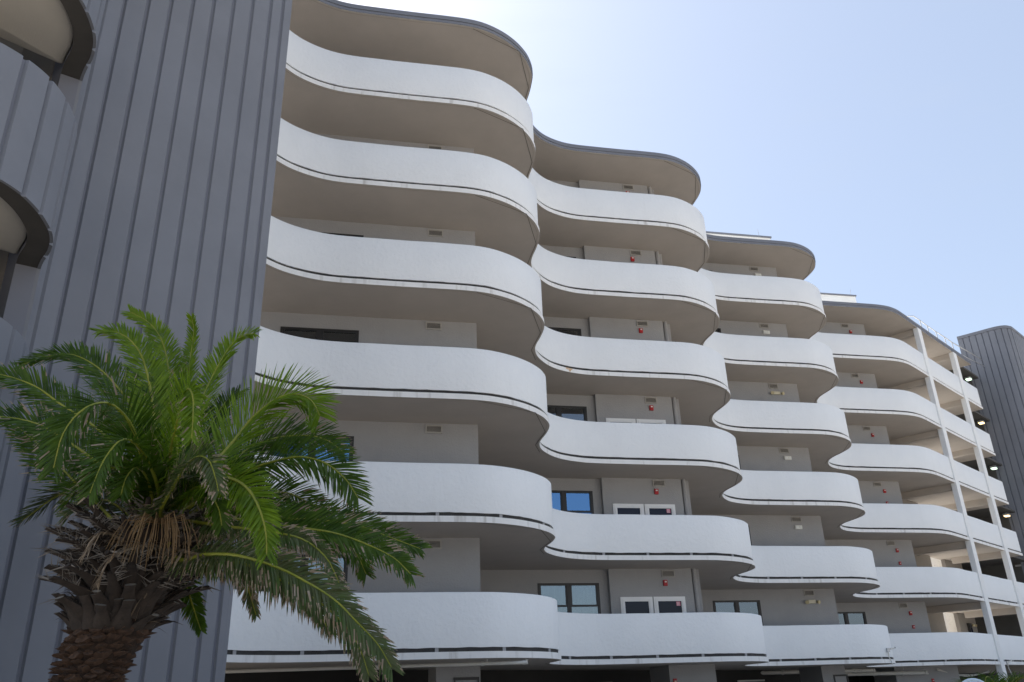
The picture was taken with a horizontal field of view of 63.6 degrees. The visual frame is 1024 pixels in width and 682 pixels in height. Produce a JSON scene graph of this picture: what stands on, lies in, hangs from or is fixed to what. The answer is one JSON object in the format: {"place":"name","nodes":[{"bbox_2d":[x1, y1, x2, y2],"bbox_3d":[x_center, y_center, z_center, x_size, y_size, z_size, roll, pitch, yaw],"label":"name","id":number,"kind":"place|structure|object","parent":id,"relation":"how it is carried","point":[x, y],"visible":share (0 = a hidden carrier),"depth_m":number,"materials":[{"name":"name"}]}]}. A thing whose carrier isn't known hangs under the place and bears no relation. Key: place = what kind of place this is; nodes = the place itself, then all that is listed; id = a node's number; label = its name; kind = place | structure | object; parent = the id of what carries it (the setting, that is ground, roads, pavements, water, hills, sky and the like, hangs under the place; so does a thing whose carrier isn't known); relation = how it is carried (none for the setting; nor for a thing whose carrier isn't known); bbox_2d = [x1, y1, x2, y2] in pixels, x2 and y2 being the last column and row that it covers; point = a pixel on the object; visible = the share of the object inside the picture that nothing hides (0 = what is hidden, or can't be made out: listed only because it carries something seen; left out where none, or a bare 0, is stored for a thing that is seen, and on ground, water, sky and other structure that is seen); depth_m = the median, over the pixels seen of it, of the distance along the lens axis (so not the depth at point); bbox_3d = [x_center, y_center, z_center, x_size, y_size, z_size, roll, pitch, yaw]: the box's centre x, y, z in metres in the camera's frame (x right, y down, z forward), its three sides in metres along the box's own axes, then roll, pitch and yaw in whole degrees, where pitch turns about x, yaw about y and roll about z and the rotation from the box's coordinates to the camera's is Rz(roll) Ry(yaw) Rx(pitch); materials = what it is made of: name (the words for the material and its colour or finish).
{"place":"outdoors","nodes":[
{"label":"outdoors","id":0,"kind":"place"},
{"bbox_2d":[0,0,291,681],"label":"stair tower","id":1,"kind":"structure","parent":0,"point":[138,146],"depth_m":11.42,"materials":[{"name":"grey metal"}]},
{"bbox_2d":[339,0,1023,381],"label":"sky","id":2,"kind":"structure","parent":0,"point":[883,140],"materials":[{"name":"blue"}]},
{"label":"ground","id":3,"kind":"structure","parent":0,"visible":0},
{"bbox_2d":[0,304,431,681],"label":"palm tree","id":4,"kind":"object","parent":3,"relation":"on","point":[137,566],"visible":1,"depth_m":6.10,"materials":[{"name":"green plant"}]},
{"bbox_2d":[224,0,1023,681],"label":"apartment building","id":5,"kind":"structure","parent":3,"relation":"on","point":[466,298],"depth_m":24.12,"materials":[{"name":"paint"}]},
{"bbox_2d":[259,554,347,591],"bbox_3d":[-4.594,5.395,18.161,1.900,1.335,0.270,3,-24,-11],"label":"window","id":6,"kind":"structure","parent":5,"relation":"in","point":[344,564],"depth_m":18.38,"materials":[{"name":"black glass"}]},
{"bbox_2d":[270,434,353,460],"bbox_3d":[-4.662,2.840,19.181,1.900,1.335,0.100,3,-24,-11],"label":"window","id":7,"kind":"structure","parent":5,"relation":"in","point":[351,441],"depth_m":19.33,"materials":[{"name":"black glass"}]},
{"bbox_2d":[280,326,358,342],"bbox_3d":[-4.747,0.320,20.277,1.900,1.335,0.100,3,-24,-11],"label":"window","id":8,"kind":"structure","parent":5,"relation":"in","point":[338,335],"depth_m":20.49,"materials":[{"name":"black glass"}]},
{"bbox_2d":[321,232,363,236],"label":"window","id":9,"kind":"structure","parent":5,"relation":"in","point":[321,232],"depth_m":21.68,"materials":[{"name":"black glass"}]},
{"bbox_2d":[225,659,528,672],"bbox_3d":[-2.706,6.587,16.757,6.138,0.132,0.090,0,-24,-3],"label":"drain pipe","id":10,"kind":"object","parent":5,"relation":"hanging from","point":[522,662],"visible":0.79,"depth_m":16.72,"materials":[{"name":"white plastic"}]},
{"bbox_2d":[548,327,581,335],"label":"window","id":11,"kind":"structure","parent":5,"relation":"in","point":[572,331],"depth_m":27.64,"materials":[{"name":"black glass"}]},
{"bbox_2d":[547,405,587,420],"bbox_3d":[1.501,2.697,26.228,1.860,1.335,0.100,3,-24,-11],"label":"window","id":12,"kind":"structure","parent":5,"relation":"in","point":[570,412],"depth_m":26.47,"materials":[{"name":"glass"}]},
{"bbox_2d":[537,583,600,613],"bbox_3d":[1.653,7.773,24.112,1.860,1.335,0.270,3,-24,-11],"label":"window","id":13,"kind":"structure","parent":5,"relation":"in","point":[570,597],"depth_m":24.29,"materials":[{"name":"glass"}]},
{"bbox_2d":[551,490,593,513],"bbox_3d":[1.585,5.218,25.132,1.860,1.335,0.100,3,-24,-11],"label":"window","id":14,"kind":"structure","parent":5,"relation":"in","point":[568,501],"depth_m":25.32,"materials":[{"name":"blue glass"}]},
{"bbox_2d":[606,418,635,422],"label":"white window","id":15,"kind":"structure","parent":5,"relation":"in","point":[620,420],"depth_m":26.46,"materials":[{"name":"white plastic"}]},
{"bbox_2d":[613,504,643,514],"bbox_3d":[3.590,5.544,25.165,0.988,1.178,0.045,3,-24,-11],"label":"door","id":16,"kind":"structure","parent":5,"relation":"in","point":[638,509],"depth_m":25.33,"materials":[{"name":"white plastic"}]},
{"bbox_2d":[620,597,653,613],"bbox_3d":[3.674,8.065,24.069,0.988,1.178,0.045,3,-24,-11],"label":"door","id":17,"kind":"structure","parent":5,"relation":"in","point":[629,605],"depth_m":24.21,"materials":[{"name":"white plastic"}]},
{"bbox_2d":[636,419,665,423],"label":"white window","id":18,"kind":"structure","parent":5,"relation":"in","point":[651,421],"depth_m":26.65,"materials":[{"name":"white plastic"}]},
{"bbox_2d":[644,504,675,514],"bbox_3d":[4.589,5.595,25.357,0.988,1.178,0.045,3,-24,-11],"label":"door","id":19,"kind":"structure","parent":5,"relation":"in","point":[650,509],"depth_m":25.53,"materials":[{"name":"white plastic"}]},
{"bbox_2d":[653,596,686,612],"bbox_3d":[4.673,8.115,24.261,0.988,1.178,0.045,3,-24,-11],"label":"door","id":20,"kind":"structure","parent":5,"relation":"in","point":[675,604],"depth_m":24.40,"materials":[{"name":"white plastic"}]},
{"bbox_2d":[648,186,699,612],"bbox_3d":[5.333,1.791,27.318,0.146,16.303,0.150,-2,-23,0],"label":"downpipe","id":21,"kind":"object","parent":5,"relation":"on","point":[693,571],"visible":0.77,"depth_m":26.01,"materials":[{"name":"grey paint"}]},
{"bbox_2d":[713,600,763,625],"bbox_3d":[8.231,10.133,30.048,1.860,1.335,0.100,3,-24,-11],"label":"window","id":22,"kind":"structure","parent":5,"relation":"in","point":[735,606],"depth_m":30.23,"materials":[{"name":"glass"}]},
{"bbox_2d":[771,391,784,394],"bbox_3d":[10.932,2.149,34.039,0.629,0.163,0.162,3,-24,-11],"label":"emergency light","id":23,"kind":"object","parent":5,"relation":"attached to","point":[776,393],"visible":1,"depth_m":34.04,"materials":[{"name":"beige plastic"}]},
{"bbox_2d":[784,456,791,459],"bbox_3d":[11.009,4.670,32.985,0.300,0.150,0.084,3,-24,-11],"label":"emergency light","id":24,"kind":"object","parent":5,"relation":"attached to","point":[787,458],"visible":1,"depth_m":32.95,"materials":[{"name":"white plastic"}]},
{"bbox_2d":[794,525,802,528],"bbox_3d":[11.054,7.189,31.881,0.300,0.150,0.084,3,-24,-11],"label":"emergency light","id":25,"kind":"object","parent":5,"relation":"attached to","point":[798,526],"visible":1,"depth_m":31.85,"materials":[{"name":"white plastic"}]},
{"bbox_2d":[805,600,820,603],"bbox_3d":[11.186,9.711,30.752,0.629,0.163,0.162,3,-24,-11],"label":"emergency light","id":26,"kind":"object","parent":5,"relation":"attached to","point":[812,601],"visible":1,"depth_m":30.76,"materials":[{"name":"beige plastic"}]},
{"bbox_2d":[761,668,875,674],"bbox_3d":[11.612,13.378,33.404,8.412,0.197,0.192,9,-26,-23],"label":"drain pipe","id":27,"kind":"object","parent":5,"relation":"hanging from","point":[783,672],"visible":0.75,"depth_m":33.23,"materials":[{"name":"white plastic"}]},
{"bbox_2d":[838,612,866,624],"bbox_3d":[14.650,12.519,36.032,1.890,1.335,0.100,3,-24,-11],"label":"window","id":28,"kind":"structure","parent":5,"relation":"in","point":[844,617],"depth_m":36.24,"materials":[{"name":"glass"}]},
{"bbox_2d":[846,668,927,675],"bbox_3d":[15.958,14.092,35.195,3.757,0.342,0.192,1,-24,-6],"label":"drain pipe","id":29,"kind":"object","parent":5,"relation":"hanging from","point":[903,672],"visible":0.92,"depth_m":35.13,"materials":[{"name":"white plastic"}]},
{"bbox_2d":[886,647,894,664],"bbox_3d":[13.396,11.095,29.126,0.338,0.587,0.084,0,-24,-3],"label":"security camera","id":30,"kind":"object","parent":5,"relation":"attached to","point":[888,650],"visible":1,"depth_m":29.16,"materials":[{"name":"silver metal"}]},
{"bbox_2d":[907,316,984,366],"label":"roof railing","id":31,"kind":"object","parent":5,"relation":"on","point":[936,332],"visible":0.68,"depth_m":47.51,"materials":[{"name":"silver metal"}]},
{"bbox_2d":[937,668,988,676],"bbox_3d":[20.005,14.614,36.485,3.297,0.379,0.028,8,-25,-21],"label":"sagging cable","id":32,"kind":"object","parent":5,"relation":"hanging from","point":[966,675],"visible":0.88,"depth_m":36.42,"materials":[{"name":"black plastic"}]},
{"bbox_2d":[967,623,973,632],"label":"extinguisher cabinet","id":33,"kind":"object","parent":5,"relation":"attached to","point":[969,626],"visible":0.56,"depth_m":43.73,"materials":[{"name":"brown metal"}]},
{"bbox_2d":[962,678,983,681],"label":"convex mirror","id":34,"kind":"object","parent":3,"relation":"on","point":[972,680],"visible":1,"depth_m":16.52,"materials":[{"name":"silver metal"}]},
{"bbox_2d":[951,670,1023,681],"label":"bush","id":35,"kind":"object","parent":3,"relation":"on","point":[988,678],"visible":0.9,"depth_m":18.76,"materials":[{"name":"green plant"}]},
{"bbox_2d":[957,325,1023,572],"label":"stair tower","id":36,"kind":"structure","parent":3,"relation":"on","point":[998,383],"depth_m":49.73,"materials":[{"name":"ribbed metal cladding"},{"name":"slate grey paint"}]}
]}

